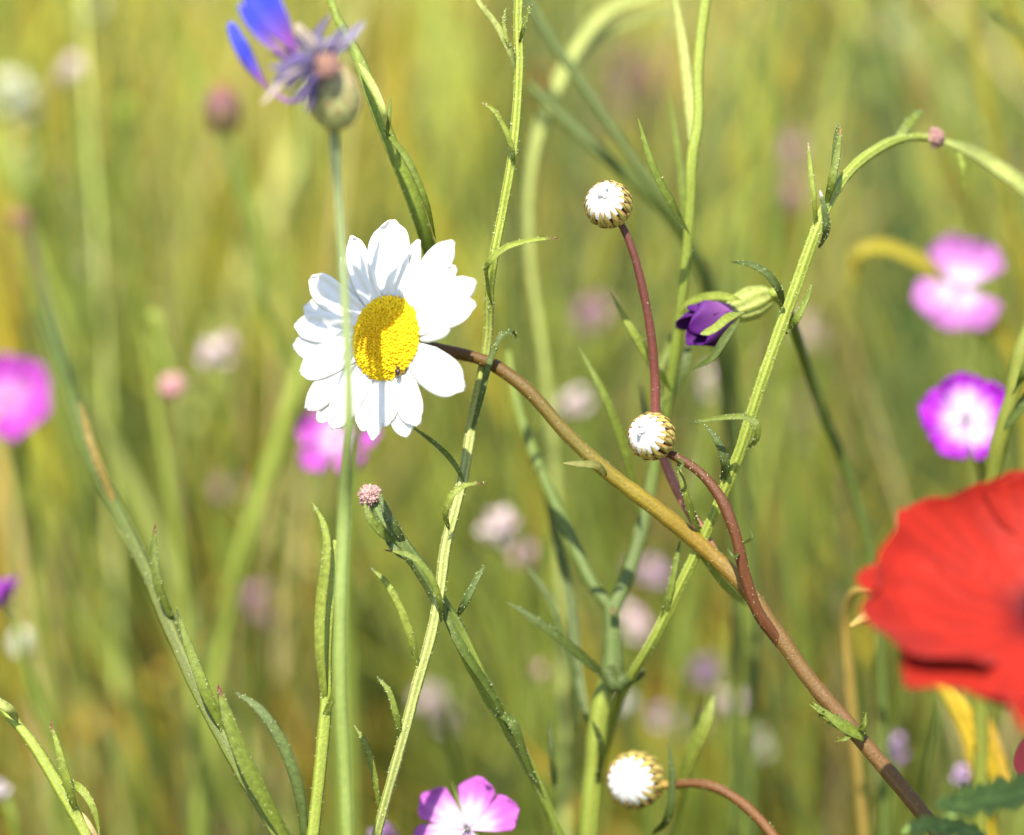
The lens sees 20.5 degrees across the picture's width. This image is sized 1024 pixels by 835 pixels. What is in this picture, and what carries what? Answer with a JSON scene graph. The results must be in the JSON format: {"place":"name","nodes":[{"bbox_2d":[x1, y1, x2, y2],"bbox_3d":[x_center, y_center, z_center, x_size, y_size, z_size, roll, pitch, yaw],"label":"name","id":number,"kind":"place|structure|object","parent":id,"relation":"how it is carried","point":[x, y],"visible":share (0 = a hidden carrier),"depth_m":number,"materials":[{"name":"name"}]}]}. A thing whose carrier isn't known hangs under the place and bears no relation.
{"place":"outdoors","nodes":[
{"label":"outdoors","id":0,"kind":"place"},
{"bbox_2d":[0,144,248,834],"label":"wild grass","id":1,"kind":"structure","parent":0,"point":[88,378],"depth_m":0.75,"materials":[{"name":"green plant"}]},
{"bbox_2d":[60,61,309,821],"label":"wild grass","id":2,"kind":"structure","parent":0,"point":[186,447],"depth_m":0.78,"materials":[{"name":"green plant"}]},
{"bbox_2d":[188,521,249,834],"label":"wild grass","id":3,"kind":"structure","parent":0,"point":[207,672],"depth_m":0.68,"materials":[{"name":"green plant"}]},
{"bbox_2d":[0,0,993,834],"bbox_3d":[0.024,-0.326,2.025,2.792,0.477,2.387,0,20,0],"label":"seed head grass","id":4,"kind":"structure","parent":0,"point":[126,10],"depth_m":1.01,"materials":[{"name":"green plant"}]},
{"bbox_2d":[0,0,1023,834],"bbox_3d":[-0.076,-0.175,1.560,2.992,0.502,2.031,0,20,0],"label":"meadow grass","id":5,"kind":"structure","parent":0,"point":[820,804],"depth_m":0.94,"materials":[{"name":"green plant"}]},
{"bbox_2d":[157,0,949,170],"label":"distant grass","id":6,"kind":"structure","parent":0,"point":[587,3],"depth_m":2.30,"materials":[{"name":"green plant"}]},
{"bbox_2d":[525,0,740,834],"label":"grass stalk","id":7,"kind":"object","parent":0,"point":[619,139],"depth_m":0.64,"materials":[{"name":"green plant"}]},
{"bbox_2d":[526,81,758,834],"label":"grass stalk","id":8,"kind":"object","parent":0,"point":[607,158],"depth_m":0.66,"materials":[{"name":"green plant"}]},
{"bbox_2d":[670,692,699,834],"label":"wild grass","id":9,"kind":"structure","parent":0,"point":[677,815],"depth_m":0.62,"materials":[{"name":"green plant"}]},
{"bbox_2d":[800,451,879,834],"bbox_3d":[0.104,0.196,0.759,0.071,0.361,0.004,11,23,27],"label":"wild grass","id":10,"kind":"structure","parent":0,"point":[828,596],"depth_m":0.72,"materials":[{"name":"green plant"}]},
{"bbox_2d":[869,665,902,834],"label":"wild grass","id":11,"kind":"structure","parent":0,"point":[891,737],"depth_m":0.67,"materials":[{"name":"green plant"}]},
{"bbox_2d":[855,0,936,814],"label":"wild grass","id":12,"kind":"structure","parent":0,"point":[873,181],"depth_m":0.89,"materials":[{"name":"green plant"}]},
{"bbox_2d":[880,0,954,818],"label":"wild grass","id":13,"kind":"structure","parent":0,"point":[904,186],"depth_m":0.85,"materials":[{"name":"green plant"}]},
{"bbox_2d":[847,239,1023,444],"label":"grass stalk","id":14,"kind":"object","parent":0,"point":[931,268],"depth_m":0.67,"materials":[{"name":"yellow plant"}]},
{"bbox_2d":[944,139,1023,196],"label":"grass stalk","id":15,"kind":"object","parent":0,"point":[1012,177],"depth_m":0.60,"materials":[{"name":"green plant"}]},
{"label":"ground","id":16,"kind":"structure","parent":0,"visible":0},
{"bbox_2d":[0,780,20,834],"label":"pink blossom","id":17,"kind":"object","parent":16,"relation":"on","point":[9,812],"visible":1,"depth_m":0.65,"materials":[{"name":"green plant"}]},
{"bbox_2d":[0,353,63,834],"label":"corncockle","id":18,"kind":"object","parent":16,"relation":"on","point":[24,395],"visible":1,"depth_m":0.68,"materials":[{"name":"pink plant"}]},
{"bbox_2d":[0,575,78,834],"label":"corncockle","id":19,"kind":"object","parent":16,"relation":"on","point":[8,588],"visible":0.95,"depth_m":0.65,"materials":[{"name":"green plant"}]},
{"bbox_2d":[8,627,73,834],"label":"pink blossom","id":20,"kind":"object","parent":16,"relation":"on","point":[28,636],"visible":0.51,"depth_m":0.69,"materials":[{"name":"green plant"}]},
{"bbox_2d":[0,696,99,834],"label":"knapweed stalk","id":21,"kind":"object","parent":16,"relation":"on","point":[64,786],"visible":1,"depth_m":0.56,"materials":[{"name":"green plant"}]},
{"bbox_2d":[2,136,97,833],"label":"pink blossom","id":22,"kind":"object","parent":16,"relation":"on","point":[21,144],"visible":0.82,"depth_m":0.86,"materials":[{"name":"green plant"}]},
{"bbox_2d":[0,301,184,829],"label":"wild grass","id":23,"kind":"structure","parent":16,"relation":"on","point":[43,434],"depth_m":0.80,"materials":[{"name":"green plant"}]},
{"bbox_2d":[58,55,154,834],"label":"pink blossom","id":24,"kind":"object","parent":16,"relation":"on","point":[74,79],"visible":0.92,"depth_m":0.81,"materials":[{"name":"green plant"}]},
{"bbox_2d":[0,69,258,834],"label":"pink blossom","id":25,"kind":"object","parent":16,"relation":"on","point":[12,87],"visible":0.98,"depth_m":0.81,"materials":[{"name":"green plant"}]},
{"bbox_2d":[115,99,146,834],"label":"plant stem","id":26,"kind":"object","parent":16,"relation":"on","point":[122,107],"visible":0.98,"depth_m":0.82,"materials":[{"name":"green plant"}]},
{"bbox_2d":[90,641,179,834],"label":"wild grass","id":27,"kind":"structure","parent":16,"relation":"on","point":[130,740],"depth_m":0.76,"materials":[{"name":"green plant"}]},
{"bbox_2d":[9,209,307,834],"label":"knapweed stalk","id":28,"kind":"object","parent":16,"relation":"on","point":[220,720],"visible":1,"depth_m":0.57,"materials":[{"name":"green plant"}]},
{"bbox_2d":[141,310,203,834],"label":"pink bud stalk","id":29,"kind":"object","parent":16,"relation":"on","point":[172,384],"visible":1,"depth_m":0.68,"materials":[{"name":"plant"}]},
{"bbox_2d":[72,373,292,834],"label":"wild grass","id":30,"kind":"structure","parent":16,"relation":"on","point":[127,472],"depth_m":0.73,"materials":[{"name":"green plant"}]},
{"bbox_2d":[180,462,203,834],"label":"wild grass","id":31,"kind":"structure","parent":16,"relation":"on","point":[197,588],"depth_m":0.71,"materials":[{"name":"green plant"}]},
{"bbox_2d":[199,333,252,834],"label":"pink blossom","id":32,"kind":"object","parent":16,"relation":"on","point":[226,342],"visible":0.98,"depth_m":0.74,"materials":[{"name":"green plant"}]},
{"bbox_2d":[215,477,243,834],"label":"pink blossom","id":33,"kind":"object","parent":16,"relation":"on","point":[220,491],"visible":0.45,"depth_m":0.83,"materials":[{"name":"green plant"}]},
{"bbox_2d":[202,355,305,834],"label":"grass stalk","id":34,"kind":"object","parent":16,"relation":"on","point":[265,481],"depth_m":0.69,"materials":[{"name":"green plant"}]},
{"bbox_2d":[241,582,270,834],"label":"pink blossom","id":35,"kind":"object","parent":16,"relation":"on","point":[261,611],"visible":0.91,"depth_m":0.78,"materials":[{"name":"green plant"}]},
{"bbox_2d":[204,84,339,834],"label":"cornflower","id":36,"kind":"object","parent":16,"relation":"on","point":[223,112],"visible":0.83,"depth_m":0.69,"materials":[{"name":"green plant"}]},
{"bbox_2d":[241,603,328,829],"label":"wild grass","id":37,"kind":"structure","parent":16,"relation":"on","point":[289,718],"depth_m":0.78,"materials":[{"name":"green plant"}]},
{"bbox_2d":[227,0,364,834],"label":"cornflower","id":38,"kind":"object","parent":16,"relation":"on","point":[328,89],"visible":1,"depth_m":0.52,"materials":[{"name":"green plant"}]},
{"bbox_2d":[306,502,335,834],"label":"knapweed stalk","id":39,"kind":"object","parent":16,"relation":"on","point":[323,623],"visible":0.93,"depth_m":0.56,"materials":[{"name":"green plant"}]},
{"bbox_2d":[163,0,482,834],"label":"wild grass","id":40,"kind":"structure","parent":16,"relation":"on","point":[269,250],"depth_m":0.79,"materials":[{"name":"green plant"}]},
{"bbox_2d":[297,412,379,834],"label":"corncockle","id":41,"kind":"object","parent":16,"relation":"on","point":[325,438],"visible":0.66,"depth_m":0.66,"materials":[{"name":"pink plant"}]},
{"bbox_2d":[327,0,435,834],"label":"grass stalk","id":42,"kind":"object","parent":16,"relation":"on","point":[410,182],"depth_m":0.57,"materials":[{"name":"green plant"}]},
{"bbox_2d":[368,821,397,834],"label":"pink blossom","id":43,"kind":"object","parent":16,"relation":"on","point":[386,828],"visible":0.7,"depth_m":0.62,"materials":[{"name":"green plant"}]},
{"bbox_2d":[417,685,455,802],"bbox_3d":[0.010,0.203,0.857,0.080,0.282,0.011,-8,21,-21],"label":"pink blossom","id":44,"kind":"object","parent":16,"relation":"on","point":[429,700],"visible":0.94,"depth_m":0.80,"materials":[{"name":"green plant"}]},
{"bbox_2d":[440,701,461,806],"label":"wild grass","id":45,"kind":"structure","parent":16,"relation":"on","point":[455,761],"depth_m":0.66,"materials":[{"name":"green plant"}]},
{"bbox_2d":[437,708,465,782],"bbox_3d":[0.010,0.206,0.859,0.070,0.274,0.007,-10,22,-26],"label":"pink blossom","id":46,"kind":"object","parent":16,"relation":"on","point":[463,778],"visible":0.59,"depth_m":0.80,"materials":[{"name":"green plant"}]},
{"bbox_2d":[353,0,559,834],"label":"knapweed stalk","id":47,"kind":"object","parent":16,"relation":"on","point":[452,506],"visible":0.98,"depth_m":0.56,"materials":[{"name":"green plant"}]},
{"bbox_2d":[357,483,564,834],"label":"thistle bud plant","id":48,"kind":"object","parent":16,"relation":"on","point":[382,521],"visible":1,"depth_m":0.56,"materials":[{"name":"green plant"}]},
{"bbox_2d":[414,776,518,834],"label":"corncockle","id":49,"kind":"object","parent":16,"relation":"on","point":[477,810],"visible":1,"depth_m":0.58,"materials":[{"name":"pink plant"}]},
{"bbox_2d":[430,501,552,833],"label":"wild grass","id":50,"kind":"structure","parent":16,"relation":"on","point":[483,620],"depth_m":0.76,"materials":[{"name":"green plant"}]},
{"bbox_2d":[477,507,529,834],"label":"pink blossom","id":51,"kind":"object","parent":16,"relation":"on","point":[505,521],"visible":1,"depth_m":0.72,"materials":[{"name":"green plant"}]},
{"bbox_2d":[0,0,1023,834],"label":"fine grass","id":52,"kind":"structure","parent":16,"relation":"on","point":[996,34],"depth_m":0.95,"materials":[{"name":"green plant"}]},
{"bbox_2d":[470,561,553,834],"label":"wild grass","id":53,"kind":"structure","parent":16,"relation":"on","point":[513,679],"depth_m":0.72,"materials":[{"name":"green plant"}]},
{"bbox_2d":[394,0,632,834],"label":"wild grass","id":54,"kind":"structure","parent":16,"relation":"on","point":[441,236],"depth_m":0.78,"materials":[{"name":"green plant"}]},
{"bbox_2d":[530,663,556,834],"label":"pink blossom","id":55,"kind":"object","parent":16,"relation":"on","point":[541,726],"visible":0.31,"depth_m":0.75,"materials":[{"name":"green plant"}]},
{"bbox_2d":[511,540,576,834],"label":"pink blossom","id":56,"kind":"object","parent":16,"relation":"on","point":[535,641],"visible":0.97,"depth_m":0.74,"materials":[{"name":"green plant"}]},
{"bbox_2d":[542,435,559,820],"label":"wild grass","id":57,"kind":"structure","parent":16,"relation":"on","point":[547,641],"depth_m":0.69,"materials":[{"name":"green plant"}]},
{"bbox_2d":[560,388,650,834],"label":"pink blossom","id":58,"kind":"object","parent":16,"relation":"on","point":[574,397],"visible":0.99,"depth_m":0.76,"materials":[{"name":"green plant"}]},
{"bbox_2d":[523,0,688,834],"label":"grass stalk","id":59,"kind":"object","parent":16,"relation":"on","point":[591,35],"depth_m":0.65,"materials":[{"name":"green plant"}]},
{"bbox_2d":[523,68,691,678],"bbox_3d":[0.045,0.084,0.975,0.090,0.423,0.012,-9,22,-22],"label":"flower","id":60,"kind":"object","parent":16,"relation":"on","point":[586,255],"visible":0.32,"depth_m":0.91,"materials":[{"name":"green plant"}]},
{"bbox_2d":[504,0,714,834],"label":"corncockle","id":61,"kind":"object","parent":16,"relation":"on","point":[613,677],"visible":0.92,"depth_m":0.59,"materials":[{"name":"green plant"}]},
{"bbox_2d":[576,296,645,834],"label":"pink blossom","id":62,"kind":"object","parent":16,"relation":"on","point":[583,314],"visible":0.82,"depth_m":0.83,"materials":[{"name":"green plant"}]},
{"bbox_2d":[293,180,943,834],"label":"daisy plant","id":63,"kind":"object","parent":16,"relation":"on","point":[409,308],"visible":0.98,"depth_m":0.56,"materials":[{"name":"white plant"}]},
{"bbox_2d":[395,366,403,375],"bbox_3d":[-0.022,-0.009,0.553,0.002,0.002,0.002,0,20,0],"label":"beetle","id":64,"kind":"object","parent":63,"relation":"on","point":[397,372],"visible":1,"depth_m":0.55},
{"bbox_2d":[620,604,648,834],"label":"pink blossom","id":65,"kind":"object","parent":16,"relation":"on","point":[635,633],"visible":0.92,"depth_m":0.76,"materials":[{"name":"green plant"}]},
{"bbox_2d":[613,48,662,688],"bbox_3d":[0.051,0.062,1.055,0.018,0.410,0.042,12,23,30],"label":"flower","id":66,"kind":"object","parent":16,"relation":"on","point":[627,72],"visible":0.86,"depth_m":0.98,"materials":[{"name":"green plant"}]},
{"bbox_2d":[620,693,662,834],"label":"pink blossom","id":67,"kind":"object","parent":16,"relation":"on","point":[628,707],"visible":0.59,"depth_m":0.73,"materials":[{"name":"green plant"}]},
{"bbox_2d":[607,82,700,457],"bbox_3d":[0.068,0.066,1.060,0.082,0.399,0.016,-11,23,-27],"label":"flower","id":68,"kind":"object","parent":16,"relation":"on","point":[622,92],"visible":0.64,"depth_m":0.98,"materials":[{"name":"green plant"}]},
{"bbox_2d":[650,706,675,826],"bbox_3d":[0.035,0.209,0.831,0.007,0.288,0.036,-8,22,-21],"label":"pink blossom","id":69,"kind":"object","parent":16,"relation":"on","point":[657,720],"visible":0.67,"depth_m":0.77,"materials":[{"name":"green plant"}]},
{"bbox_2d":[620,559,711,834],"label":"pink blossom","id":70,"kind":"object","parent":16,"relation":"on","point":[657,580],"visible":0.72,"depth_m":0.78,"materials":[{"name":"green plant"}]},
{"bbox_2d":[676,714,700,803],"bbox_3d":[0.039,0.208,0.847,0.008,0.278,0.044,-16,26,-38],"label":"pink blossom","id":71,"kind":"object","parent":16,"relation":"on","point":[688,722],"visible":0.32,"depth_m":0.79,"materials":[{"name":"green plant"}]},
{"bbox_2d":[606,750,778,834],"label":"daisy plant","id":72,"kind":"object","parent":16,"relation":"on","point":[635,779],"visible":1,"depth_m":0.58,"materials":[{"name":"white plant"}]},
{"bbox_2d":[676,656,719,834],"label":"pink blossom","id":73,"kind":"object","parent":16,"relation":"on","point":[708,667],"visible":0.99,"depth_m":0.76,"materials":[{"name":"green plant"}]},
{"bbox_2d":[687,367,716,834],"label":"pink blossom","id":74,"kind":"object","parent":16,"relation":"on","point":[701,612],"visible":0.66,"depth_m":0.77,"materials":[{"name":"green plant"}]},
{"bbox_2d":[718,691,745,834],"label":"pink blossom","id":75,"kind":"object","parent":16,"relation":"on","point":[724,704],"visible":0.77,"depth_m":0.77,"materials":[{"name":"green plant"}]},
{"bbox_2d":[739,0,754,834],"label":"wild grass","id":76,"kind":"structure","parent":16,"relation":"on","point":[750,256],"depth_m":0.76,"materials":[{"name":"green plant"}]},
{"bbox_2d":[756,728,772,834],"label":"pink blossom","id":77,"kind":"object","parent":16,"relation":"on","point":[762,752],"visible":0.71,"depth_m":0.80,"materials":[{"name":"green plant"}]},
{"bbox_2d":[602,108,945,785],"bbox_3d":[0.036,0.169,0.651,0.094,0.486,0.067,6,21,15],"label":"knapweed stalk","id":78,"kind":"object","parent":16,"relation":"on","point":[934,138],"visible":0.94,"depth_m":0.56,"materials":[{"name":"green plant"}]},
{"bbox_2d":[758,653,800,834],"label":"wild grass","id":79,"kind":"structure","parent":16,"relation":"on","point":[780,761],"depth_m":0.70,"materials":[{"name":"green plant"}]},
{"bbox_2d":[672,285,889,834],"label":"corncockle","id":80,"kind":"object","parent":16,"relation":"on","point":[705,321],"visible":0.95,"depth_m":0.59,"materials":[{"name":"green plant"}]},
{"bbox_2d":[768,0,814,834],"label":"wild grass","id":81,"kind":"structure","parent":16,"relation":"on","point":[788,473],"depth_m":0.74,"materials":[{"name":"green plant"}]},
{"bbox_2d":[778,135,835,637],"bbox_3d":[0.104,0.096,0.971,0.057,0.404,0.012,-17,26,-39],"label":"pink blossom","id":82,"kind":"object","parent":16,"relation":"on","point":[793,147],"visible":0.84,"depth_m":0.90,"materials":[{"name":"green plant"}]},
{"bbox_2d":[798,314,825,734],"bbox_3d":[0.090,0.141,0.894,0.009,0.372,0.039,5,21,14],"label":"pink blossom","id":83,"kind":"object","parent":16,"relation":"on","point":[810,336],"visible":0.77,"depth_m":0.84,"materials":[{"name":"green plant"}]},
{"bbox_2d":[768,179,906,824],"bbox_3d":[0.118,0.105,0.966,0.078,0.391,0.015,-7,21,-18],"label":"pink blossom","id":84,"kind":"object","parent":16,"relation":"on","point":[793,190],"visible":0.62,"depth_m":0.90,"materials":[{"name":"green plant"}]},
{"bbox_2d":[840,586,869,834],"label":"withered leaf","id":85,"kind":"object","parent":16,"relation":"on","point":[846,625],"visible":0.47,"depth_m":0.61,"materials":[{"name":"plant"}]},
{"bbox_2d":[824,0,912,696],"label":"pink blossom","id":86,"kind":"object","parent":16,"relation":"on","point":[834,7],"visible":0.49,"depth_m":0.95,"materials":[{"name":"green plant"}]},
{"bbox_2d":[889,731,906,834],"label":"pink blossom","id":87,"kind":"object","parent":16,"relation":"on","point":[897,756],"visible":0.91,"depth_m":0.67,"materials":[{"name":"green plant"}]},
{"bbox_2d":[915,702,934,834],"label":"wild grass","id":88,"kind":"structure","parent":16,"relation":"on","point":[925,767],"depth_m":0.63,"materials":[{"name":"green plant"}]},
{"bbox_2d":[855,470,1023,730],"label":"poppy","id":89,"kind":"object","parent":16,"relation":"on","point":[941,580],"visible":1,"depth_m":0.51,"materials":[{"name":"red plant"}]},
{"bbox_2d":[912,233,1004,815],"bbox_3d":[0.110,0.171,0.718,0.030,0.436,0.105,0,20,0],"label":"corncockle","id":90,"kind":"object","parent":16,"relation":"on","point":[963,263],"visible":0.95,"depth_m":0.67,"materials":[{"name":"pink plant"}]},
{"bbox_2d":[919,372,1004,789],"bbox_3d":[0.099,0.196,0.671,0.020,0.421,0.071,0,20,0],"label":"corncockle","id":91,"kind":"object","parent":16,"relation":"on","point":[958,411],"visible":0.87,"depth_m":0.62,"materials":[{"name":"pink plant"}]},
{"bbox_2d":[951,763,972,823],"bbox_3d":[0.137,0.230,0.709,0.081,0.332,0.006,-8,21,-21],"label":"pink blossom","id":92,"kind":"object","parent":16,"relation":"on","point":[962,776],"visible":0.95,"depth_m":0.64,"materials":[{"name":"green plant"}]},
{"bbox_2d":[902,773,1023,834],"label":"poppy leaf shoot","id":93,"kind":"object","parent":16,"relation":"on","point":[999,791],"visible":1,"depth_m":0.52,"materials":[{"name":"green plant"}]},
{"bbox_2d":[939,687,1009,834],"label":"withered leaf","id":94,"kind":"object","parent":16,"relation":"on","point":[959,706],"visible":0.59,"depth_m":0.61,"materials":[{"name":"yellow plant"}]},
{"bbox_2d":[930,61,1023,459],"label":"wild grass","id":95,"kind":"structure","parent":16,"relation":"on","point":[974,203],"depth_m":0.75,"materials":[{"name":"green plant"}]},
{"bbox_2d":[967,0,1023,284],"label":"wild grass","id":96,"kind":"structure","parent":16,"relation":"on","point":[994,138],"depth_m":0.71,"materials":[{"name":"green plant"}]},
{"bbox_2d":[973,323,1023,834],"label":"grass stalk","id":97,"kind":"object","parent":16,"relation":"on","point":[1011,412],"depth_m":0.59,"materials":[{"name":"green plant"}]},
{"bbox_2d":[985,5,1023,41],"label":"wild grass","id":98,"kind":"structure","parent":16,"relation":"on","point":[1015,28],"depth_m":0.65,"materials":[{"name":"green plant"}]},
{"bbox_2d":[1006,0,1023,60],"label":"wild grass","id":99,"kind":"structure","parent":16,"relation":"on","point":[1013,18],"depth_m":0.69,"materials":[{"name":"green plant"}]},
{"bbox_2d":[1013,738,1023,804],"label":"poppy","id":100,"kind":"object","parent":16,"relation":"on","point":[1018,761],"visible":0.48,"depth_m":0.55,"materials":[{"name":"red plant"}]}
]}

